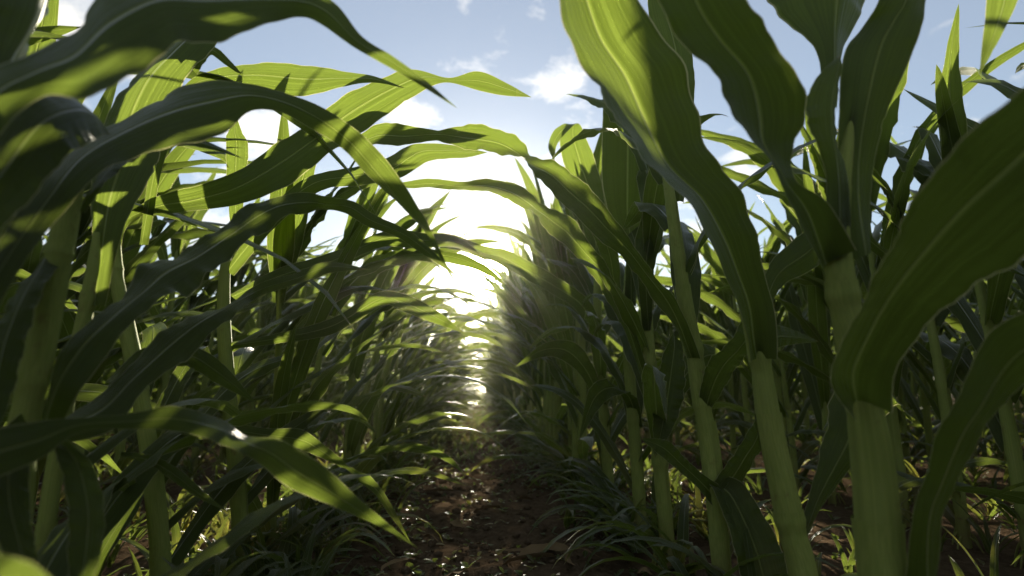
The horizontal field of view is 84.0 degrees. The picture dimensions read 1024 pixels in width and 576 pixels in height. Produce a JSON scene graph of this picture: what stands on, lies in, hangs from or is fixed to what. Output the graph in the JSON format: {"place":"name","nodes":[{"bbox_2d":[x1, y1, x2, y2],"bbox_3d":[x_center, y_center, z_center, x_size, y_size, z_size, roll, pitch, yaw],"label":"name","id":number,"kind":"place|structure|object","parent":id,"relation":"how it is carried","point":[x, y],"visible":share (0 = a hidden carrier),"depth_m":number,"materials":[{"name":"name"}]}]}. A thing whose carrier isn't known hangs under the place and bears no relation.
{"place":"outdoors","nodes":[
{"label":"outdoors","id":0,"kind":"place"},
{"bbox_2d":[0,0,1023,564],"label":"maize field","id":1,"kind":"structure","parent":0,"point":[48,30],"depth_m":1.08,"materials":[{"name":"green plant"}]},
{"bbox_2d":[32,392,1023,575],"bbox_3d":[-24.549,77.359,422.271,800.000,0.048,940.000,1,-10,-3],"label":"ground","id":2,"kind":"structure","parent":0,"point":[828,547],"depth_m":1.33,"materials":[{"name":"soil"}]},
{"bbox_2d":[12,222,91,358],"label":"maize plant","id":3,"kind":"object","parent":2,"relation":"on","point":[79,272],"visible":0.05,"depth_m":2.07,"materials":[{"name":"green plant"}]},
{"bbox_2d":[16,240,130,443],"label":"maize plant","id":4,"kind":"object","parent":2,"relation":"on","point":[31,263],"visible":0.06,"depth_m":1.97,"materials":[{"name":"green plant"}]},
{"bbox_2d":[23,241,154,471],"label":"maize plant","id":5,"kind":"object","parent":2,"relation":"on","point":[76,295],"visible":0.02,"depth_m":2.24,"materials":[{"name":"green plant"}]},
{"bbox_2d":[0,167,241,427],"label":"maize plant","id":6,"kind":"object","parent":2,"relation":"on","point":[81,259],"visible":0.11,"depth_m":1.37,"materials":[{"name":"green plant"}]},
{"bbox_2d":[57,146,194,516],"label":"maize plant","id":7,"kind":"object","parent":2,"relation":"on","point":[132,236],"visible":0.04,"depth_m":1.48,"materials":[{"name":"green plant"}]},
{"bbox_2d":[109,243,187,457],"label":"maize plant","id":8,"kind":"object","parent":2,"relation":"on","point":[154,257],"visible":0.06,"depth_m":2.90,"materials":[{"name":"green plant"}]},
{"bbox_2d":[33,85,267,522],"bbox_3d":[-0.919,0.083,1.560,0.500,1.065,0.804,2,-11,-11],"label":"maize plant","id":9,"kind":"object","parent":2,"relation":"on","point":[100,112],"visible":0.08,"depth_m":1.36,"materials":[{"name":"green plant"}]},
{"bbox_2d":[126,251,215,452],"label":"maize plant","id":10,"kind":"object","parent":2,"relation":"on","point":[130,438],"visible":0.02,"depth_m":2.88,"materials":[{"name":"green plant"}]},
{"bbox_2d":[42,167,300,461],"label":"maize plant","id":11,"kind":"object","parent":2,"relation":"on","point":[178,246],"visible":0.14,"depth_m":1.96,"materials":[{"name":"green plant"}]},
{"bbox_2d":[100,239,244,380],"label":"maize plant","id":12,"kind":"object","parent":2,"relation":"on","point":[107,374],"visible":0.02,"depth_m":2.35,"materials":[{"name":"green plant"}]},
{"bbox_2d":[16,213,332,490],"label":"maize plant","id":13,"kind":"object","parent":2,"relation":"on","point":[121,463],"visible":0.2,"depth_m":1.69,"materials":[{"name":"green plant"}]},
{"bbox_2d":[34,41,367,575],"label":"maize plant","id":14,"kind":"object","parent":2,"relation":"on","point":[117,196],"visible":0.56,"depth_m":0.66,"materials":[{"name":"green plant"}]},
{"bbox_2d":[0,141,454,575],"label":"maize plant","id":15,"kind":"object","parent":2,"relation":"on","point":[34,307],"visible":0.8,"depth_m":0.48,"materials":[{"name":"green plant"}]},
{"bbox_2d":[0,0,460,575],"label":"maize plant","id":16,"kind":"object","parent":2,"relation":"on","point":[48,122],"visible":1,"depth_m":0.43,"materials":[{"name":"green plant"}]},
{"bbox_2d":[209,226,294,427],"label":"maize plant","id":17,"kind":"object","parent":2,"relation":"on","point":[265,319],"visible":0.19,"depth_m":2.68,"materials":[{"name":"green plant"}]},
{"bbox_2d":[167,201,346,483],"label":"maize plant","id":18,"kind":"object","parent":2,"relation":"on","point":[209,391],"visible":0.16,"depth_m":2.01,"materials":[{"name":"green plant"}]},
{"bbox_2d":[187,199,343,474],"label":"maize plant","id":19,"kind":"object","parent":2,"relation":"on","point":[237,320],"visible":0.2,"depth_m":2.19,"materials":[{"name":"green plant"}]},
{"bbox_2d":[211,198,363,470],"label":"maize plant","id":20,"kind":"object","parent":2,"relation":"on","point":[250,389],"visible":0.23,"depth_m":2.38,"materials":[{"name":"green plant"}]},
{"bbox_2d":[261,260,377,438],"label":"maize plant","id":21,"kind":"object","parent":2,"relation":"on","point":[324,364],"visible":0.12,"depth_m":2.79,"materials":[{"name":"green plant"}]},
{"bbox_2d":[110,62,529,575],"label":"maize plant","id":22,"kind":"object","parent":2,"relation":"on","point":[286,162],"visible":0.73,"depth_m":0.82,"materials":[{"name":"green plant"}]},
{"bbox_2d":[243,193,407,456],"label":"maize plant","id":23,"kind":"object","parent":2,"relation":"on","point":[270,388],"visible":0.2,"depth_m":2.56,"materials":[{"name":"green plant"}]},
{"bbox_2d":[268,276,382,422],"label":"maize plant","id":24,"kind":"object","parent":2,"relation":"on","point":[308,385],"visible":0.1,"depth_m":3.34,"materials":[{"name":"green plant"}]},
{"bbox_2d":[274,319,377,439],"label":"maize plant","id":25,"kind":"object","parent":2,"relation":"on","point":[327,358],"visible":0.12,"depth_m":3.76,"materials":[{"name":"green plant"}]},
{"bbox_2d":[269,253,383,438],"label":"maize plant","id":26,"kind":"object","parent":2,"relation":"on","point":[301,292],"visible":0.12,"depth_m":2.95,"materials":[{"name":"green plant"}]},
{"bbox_2d":[289,239,391,425],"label":"maize plant","id":27,"kind":"object","parent":2,"relation":"on","point":[310,290],"visible":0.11,"depth_m":3.05,"materials":[{"name":"green plant"}]},
{"bbox_2d":[217,122,487,575],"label":"maize plant","id":28,"kind":"object","parent":2,"relation":"on","point":[410,158],"visible":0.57,"depth_m":1.00,"materials":[{"name":"green plant"}]},
{"bbox_2d":[310,265,399,420],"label":"maize plant","id":29,"kind":"object","parent":2,"relation":"on","point":[333,398],"visible":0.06,"depth_m":3.36,"materials":[{"name":"green plant"}]},
{"bbox_2d":[328,321,390,436],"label":"maize plant","id":30,"kind":"object","parent":2,"relation":"on","point":[339,391],"visible":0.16,"depth_m":3.96,"materials":[{"name":"green plant"}]},
{"bbox_2d":[247,116,504,563],"bbox_3d":[-0.247,0.123,1.148,0.388,0.827,0.624,-5,-11,24],"label":"maize plant","id":31,"kind":"object","parent":2,"relation":"on","point":[289,237],"visible":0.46,"depth_m":1.05,"materials":[{"name":"green plant"}]},
{"bbox_2d":[320,261,434,435],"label":"maize plant","id":32,"kind":"object","parent":2,"relation":"on","point":[331,387],"visible":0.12,"depth_m":3.82,"materials":[{"name":"green plant"}]},
{"bbox_2d":[285,184,540,530],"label":"maize plant","id":33,"kind":"object","parent":2,"relation":"on","point":[352,224],"visible":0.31,"depth_m":1.39,"materials":[{"name":"green plant"}]},
{"bbox_2d":[396,298,466,437],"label":"maize plant","id":34,"kind":"object","parent":2,"relation":"on","point":[437,361],"visible":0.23,"depth_m":2.88,"materials":[{"name":"green plant"}]},
{"bbox_2d":[374,248,492,481],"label":"maize plant","id":35,"kind":"object","parent":2,"relation":"on","point":[382,407],"visible":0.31,"depth_m":2.04,"materials":[{"name":"green plant"}]},
{"bbox_2d":[389,275,477,461],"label":"maize plant","id":36,"kind":"object","parent":2,"relation":"on","point":[405,358],"visible":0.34,"depth_m":2.43,"materials":[{"name":"green plant"}]},
{"bbox_2d":[372,298,506,470],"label":"maize plant","id":37,"kind":"object","parent":2,"relation":"on","point":[387,410],"visible":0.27,"depth_m":2.21,"materials":[{"name":"green plant"}]},
{"bbox_2d":[342,195,545,487],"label":"maize plant","id":38,"kind":"object","parent":2,"relation":"on","point":[384,280],"visible":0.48,"depth_m":1.53,"materials":[{"name":"green plant"}]},
{"bbox_2d":[353,191,534,494],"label":"maize plant","id":39,"kind":"object","parent":2,"relation":"on","point":[408,274],"visible":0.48,"depth_m":1.76,"materials":[{"name":"green plant"}]},
{"bbox_2d":[402,294,485,443],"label":"maize plant","id":40,"kind":"object","parent":2,"relation":"on","point":[421,352],"visible":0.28,"depth_m":2.71,"materials":[{"name":"green plant"}]},
{"bbox_2d":[415,338,477,429],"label":"maize plant","id":41,"kind":"object","parent":2,"relation":"on","point":[453,371],"visible":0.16,"depth_m":3.38,"materials":[{"name":"green plant"}]},
{"bbox_2d":[419,337,480,429],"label":"maize plant","id":42,"kind":"object","parent":2,"relation":"on","point":[438,395],"visible":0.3,"depth_m":3.82,"materials":[{"name":"green plant"}]},
{"bbox_2d":[425,316,481,412],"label":"maize plant","id":43,"kind":"object","parent":2,"relation":"on","point":[459,342],"visible":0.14,"depth_m":4.00,"materials":[{"name":"green plant"}]},
{"bbox_2d":[415,283,498,430],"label":"maize plant","id":44,"kind":"object","parent":2,"relation":"on","point":[422,398],"visible":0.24,"depth_m":3.60,"materials":[{"name":"green plant"}]},
{"bbox_2d":[409,315,506,436],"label":"maize plant","id":45,"kind":"object","parent":2,"relation":"on","point":[415,408],"visible":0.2,"depth_m":3.16,"materials":[{"name":"green plant"}]},
{"bbox_2d":[435,324,489,421],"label":"maize plant","id":46,"kind":"object","parent":2,"relation":"on","point":[485,373],"visible":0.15,"depth_m":4.60,"materials":[{"name":"green plant"}]},
{"bbox_2d":[432,302,502,424],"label":"maize plant","id":47,"kind":"object","parent":2,"relation":"on","point":[437,378],"visible":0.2,"depth_m":4.38,"materials":[{"name":"green plant"}]},
{"bbox_2d":[442,344,497,421],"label":"maize plant","id":48,"kind":"object","parent":2,"relation":"on","point":[451,400],"visible":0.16,"depth_m":5.47,"materials":[{"name":"green plant"}]},
{"bbox_2d":[445,348,513,415],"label":"maize plant","id":49,"kind":"object","parent":2,"relation":"on","point":[509,385],"visible":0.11,"depth_m":5.52,"materials":[{"name":"green plant"}]},
{"bbox_2d":[424,288,545,432],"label":"maize plant","id":50,"kind":"object","parent":2,"relation":"on","point":[512,353],"visible":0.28,"depth_m":3.12,"materials":[{"name":"green plant"}]},
{"bbox_2d":[462,309,511,414],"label":"maize plant","id":51,"kind":"object","parent":2,"relation":"on","point":[484,354],"visible":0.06,"depth_m":5.88,"materials":[{"name":"green plant"}]},
{"bbox_2d":[366,132,613,491],"bbox_3d":[0.109,0.079,1.987,0.934,1.216,0.822,-4,-11,20],"label":"maize plant","id":52,"kind":"object","parent":2,"relation":"on","point":[585,443],"visible":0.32,"depth_m":1.89,"materials":[{"name":"green plant"}]},
{"bbox_2d":[473,290,507,414],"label":"maize plant","id":53,"kind":"object","parent":2,"relation":"on","point":[490,302],"visible":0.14,"depth_m":6.56,"materials":[{"name":"green plant"}]},
{"bbox_2d":[445,290,543,430],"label":"maize plant","id":54,"kind":"object","parent":2,"relation":"on","point":[539,365],"visible":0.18,"depth_m":3.32,"materials":[{"name":"green plant"}]},
{"bbox_2d":[459,241,542,422],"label":"maize plant","id":55,"kind":"object","parent":2,"relation":"on","point":[521,399],"visible":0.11,"depth_m":4.09,"materials":[{"name":"green plant"}]},
{"bbox_2d":[460,291,542,420],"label":"maize plant","id":56,"kind":"object","parent":2,"relation":"on","point":[520,389],"visible":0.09,"depth_m":4.34,"materials":[{"name":"green plant"}]},
{"bbox_2d":[478,268,527,426],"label":"maize plant","id":57,"kind":"object","parent":2,"relation":"on","point":[518,346],"visible":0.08,"depth_m":3.99,"materials":[{"name":"green plant"}]},
{"bbox_2d":[478,246,542,431],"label":"maize plant","id":58,"kind":"object","parent":2,"relation":"on","point":[519,286],"visible":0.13,"depth_m":3.77,"materials":[{"name":"green plant"}]},
{"bbox_2d":[478,264,542,419],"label":"maize plant","id":59,"kind":"object","parent":2,"relation":"on","point":[510,335],"visible":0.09,"depth_m":4.65,"materials":[{"name":"green plant"}]},
{"bbox_2d":[318,411,703,575],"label":"soil clods","id":60,"kind":"object","parent":2,"relation":"on","point":[438,553],"visible":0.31,"depth_m":1.28,"materials":[{"name":"brown soil"}]},
{"bbox_2d":[482,234,543,431],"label":"maize plant","id":61,"kind":"object","parent":2,"relation":"on","point":[515,290],"visible":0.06,"depth_m":3.66,"materials":[{"name":"green plant"}]},
{"bbox_2d":[465,281,566,430],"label":"maize plant","id":62,"kind":"object","parent":2,"relation":"on","point":[525,353],"visible":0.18,"depth_m":3.78,"materials":[{"name":"green plant"}]},
{"bbox_2d":[436,158,597,455],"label":"maize plant","id":63,"kind":"object","parent":2,"relation":"on","point":[566,430],"visible":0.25,"depth_m":2.22,"materials":[{"name":"green plant"}]},
{"bbox_2d":[33,405,1009,575],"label":"path weeds","id":64,"kind":"object","parent":2,"relation":"on","point":[408,555],"visible":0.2,"depth_m":1.30,"materials":[{"name":"green plant"}]},
{"bbox_2d":[127,414,915,575],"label":"dry litter","id":65,"kind":"object","parent":2,"relation":"on","point":[533,550],"visible":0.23,"depth_m":1.17,"materials":[{"name":"brown plant"}]},
{"bbox_2d":[32,407,1023,575],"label":"undergrowth","id":66,"kind":"object","parent":2,"relation":"on","point":[602,490],"visible":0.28,"depth_m":1.16,"materials":[{"name":"green plant"}]},
{"bbox_2d":[519,220,548,444],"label":"maize plant","id":67,"kind":"object","parent":2,"relation":"on","point":[534,259],"visible":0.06,"depth_m":2.77,"materials":[{"name":"green plant"}]},
{"bbox_2d":[505,180,570,467],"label":"maize plant","id":68,"kind":"object","parent":2,"relation":"on","point":[560,413],"visible":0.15,"depth_m":2.36,"materials":[{"name":"green plant"}]},
{"bbox_2d":[521,251,567,454],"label":"maize plant","id":69,"kind":"object","parent":2,"relation":"on","point":[550,379],"visible":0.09,"depth_m":2.62,"materials":[{"name":"green plant"}]},
{"bbox_2d":[472,194,627,482],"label":"maize plant","id":70,"kind":"object","parent":2,"relation":"on","point":[566,317],"visible":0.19,"depth_m":1.95,"materials":[{"name":"green plant"}]},
{"bbox_2d":[422,123,690,508],"bbox_3d":[0.099,0.103,1.593,0.782,1.117,0.623,-6,-12,28],"label":"maize plant","id":71,"kind":"object","parent":2,"relation":"on","point":[578,159],"visible":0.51,"depth_m":1.52,"materials":[{"name":"green plant"}]},
{"bbox_2d":[403,94,742,570],"bbox_3d":[0.210,0.022,1.144,0.637,1.030,0.658,-8,-13,39],"label":"maize plant","id":72,"kind":"object","parent":2,"relation":"on","point":[664,388],"visible":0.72,"depth_m":1.08,"materials":[{"name":"green plant"}]},
{"bbox_2d":[339,0,837,575],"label":"maize plant","id":73,"kind":"object","parent":2,"relation":"on","point":[733,506],"visible":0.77,"depth_m":0.87,"materials":[{"name":"green plant"}]},
{"bbox_2d":[601,306,636,435],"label":"maize plant","id":74,"kind":"object","parent":2,"relation":"on","point":[611,345],"visible":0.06,"depth_m":3.91,"materials":[{"name":"green plant"}]},
{"bbox_2d":[530,109,754,543],"bbox_3d":[0.297,-0.017,1.343,0.469,1.177,0.668,1,-10,-3],"label":"maize plant","id":75,"kind":"object","parent":2,"relation":"on","point":[620,168],"visible":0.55,"depth_m":1.28,"materials":[{"name":"green plant"}]},
{"bbox_2d":[593,253,707,443],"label":"maize plant","id":76,"kind":"object","parent":2,"relation":"on","point":[664,324],"visible":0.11,"depth_m":3.06,"materials":[{"name":"green plant"}]},
{"bbox_2d":[601,275,725,455],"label":"maize plant","id":77,"kind":"object","parent":2,"relation":"on","point":[678,437],"visible":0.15,"depth_m":2.83,"materials":[{"name":"green plant"}]},
{"bbox_2d":[616,273,741,437],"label":"maize plant","id":78,"kind":"object","parent":2,"relation":"on","point":[701,320],"visible":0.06,"depth_m":2.42,"materials":[{"name":"green plant"}]},
{"bbox_2d":[619,202,762,459],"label":"maize plant","id":79,"kind":"object","parent":2,"relation":"on","point":[714,308],"visible":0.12,"depth_m":2.69,"materials":[{"name":"green plant"}]},
{"bbox_2d":[601,245,803,461],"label":"maize plant","id":80,"kind":"object","parent":2,"relation":"on","point":[680,422],"visible":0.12,"depth_m":2.58,"materials":[{"name":"green plant"}]},
{"bbox_2d":[675,217,743,462],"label":"maize plant","id":81,"kind":"object","parent":2,"relation":"on","point":[733,389],"visible":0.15,"depth_m":2.27,"materials":[{"name":"green plant"}]},
{"bbox_2d":[655,219,815,479],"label":"maize plant","id":82,"kind":"object","parent":2,"relation":"on","point":[746,396],"visible":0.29,"depth_m":2.14,"materials":[{"name":"green plant"}]},
{"bbox_2d":[559,0,915,575],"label":"maize plant","id":83,"kind":"object","parent":2,"relation":"on","point":[632,63],"visible":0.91,"depth_m":0.63,"materials":[{"name":"green plant"}]},
{"bbox_2d":[636,221,847,494],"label":"maize plant","id":84,"kind":"object","parent":2,"relation":"on","point":[707,252],"visible":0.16,"depth_m":2.00,"materials":[{"name":"green plant"}]},
{"bbox_2d":[655,201,886,492],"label":"maize plant","id":85,"kind":"object","parent":2,"relation":"on","point":[799,457],"visible":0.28,"depth_m":1.83,"materials":[{"name":"green plant"}]},
{"bbox_2d":[751,285,817,454],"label":"maize plant","id":86,"kind":"object","parent":2,"relation":"on","point":[808,420],"visible":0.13,"depth_m":2.90,"materials":[{"name":"green plant"}]},
{"bbox_2d":[763,236,806,440],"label":"maize plant","id":87,"kind":"object","parent":2,"relation":"on","point":[784,322],"visible":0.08,"depth_m":3.05,"materials":[{"name":"green plant"}]},
{"bbox_2d":[747,135,845,505],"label":"maize plant","id":88,"kind":"object","parent":2,"relation":"on","point":[809,353],"visible":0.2,"depth_m":1.65,"materials":[{"name":"green plant"}]},
{"bbox_2d":[658,0,1023,575],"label":"maize plant","id":89,"kind":"object","parent":2,"relation":"on","point":[961,230],"visible":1,"depth_m":0.47,"materials":[{"name":"green plant"}]},
{"bbox_2d":[682,112,1007,437],"bbox_3d":[0.917,0.041,1.601,1.063,1.150,0.512,2,-11,-11],"label":"maize plant","id":90,"kind":"object","parent":2,"relation":"on","point":[756,154],"visible":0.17,"depth_m":1.56,"materials":[{"name":"green plant"}]},
{"bbox_2d":[709,159,986,552],"bbox_3d":[0.938,0.065,1.279,0.985,0.984,0.457,-5,-12,26],"label":"maize plant","id":91,"kind":"object","parent":2,"relation":"on","point":[958,521],"visible":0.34,"depth_m":1.24,"materials":[{"name":"green plant"}]},
{"bbox_2d":[683,42,1023,527],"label":"maize plant","id":92,"kind":"object","parent":2,"relation":"on","point":[869,268],"visible":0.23,"depth_m":1.36,"materials":[{"name":"green plant"}]},
{"bbox_2d":[795,287,918,439],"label":"maize plant","id":93,"kind":"object","parent":2,"relation":"on","point":[801,300],"visible":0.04,"depth_m":2.83,"materials":[{"name":"green plant"}]},
{"bbox_2d":[801,282,940,476],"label":"maize plant","id":94,"kind":"object","parent":2,"relation":"on","point":[901,399],"visible":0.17,"depth_m":2.21,"materials":[{"name":"green plant"}]},
{"bbox_2d":[832,331,936,451],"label":"maize plant","id":95,"kind":"object","parent":2,"relation":"on","point":[910,375],"visible":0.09,"depth_m":2.99,"materials":[{"name":"green plant"}]},
{"bbox_2d":[776,221,1015,483],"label":"maize plant","id":96,"kind":"object","parent":2,"relation":"on","point":[911,356],"visible":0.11,"depth_m":2.01,"materials":[{"name":"green plant"}]},
{"bbox_2d":[878,242,971,477],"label":"maize plant","id":97,"kind":"object","parent":2,"relation":"on","point":[924,418],"visible":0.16,"depth_m":2.10,"materials":[{"name":"green plant"}]},
{"bbox_2d":[908,322,949,438],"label":"maize plant","id":98,"kind":"object","parent":2,"relation":"on","point":[946,360],"visible":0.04,"depth_m":2.84,"materials":[{"name":"green plant"}]},
{"bbox_2d":[837,4,1023,568],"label":"maize plant","id":99,"kind":"object","parent":2,"relation":"on","point":[992,301],"visible":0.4,"depth_m":1.14,"materials":[{"name":"green plant"}]},
{"bbox_2d":[861,234,1023,332],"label":"maize plant","id":100,"kind":"object","parent":2,"relation":"on","point":[951,322],"visible":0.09,"depth_m":1.74,"materials":[{"name":"green plant"}]},
{"bbox_2d":[872,136,1023,490],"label":"maize plant","id":101,"kind":"object","parent":2,"relation":"on","point":[948,330],"visible":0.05,"depth_m":1.88,"materials":[{"name":"green plant"}]},
{"bbox_2d":[923,298,992,458],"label":"maize plant","id":102,"kind":"object","parent":2,"relation":"on","point":[977,451],"visible":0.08,"depth_m":2.62,"materials":[{"name":"green plant"}]},
{"bbox_2d":[923,278,1023,460],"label":"maize plant","id":103,"kind":"object","parent":2,"relation":"on","point":[971,299],"visible":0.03,"depth_m":2.50,"materials":[{"name":"green plant"}]},
{"bbox_2d":[941,292,1023,438],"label":"maize plant","id":104,"kind":"object","parent":2,"relation":"on","point":[1020,305],"visible":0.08,"depth_m":2.42,"materials":[{"name":"green plant"}]},
{"bbox_2d":[979,0,1017,74],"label":"maize plant","id":105,"kind":"object","parent":2,"relation":"on","point":[998,13],"visible":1,"depth_m":0.58,"materials":[{"name":"green plant"}]},
{"bbox_2d":[43,0,1023,391],"label":"sky","id":106,"kind":"structure","parent":0,"point":[526,45],"materials":[{"name":"blue"}]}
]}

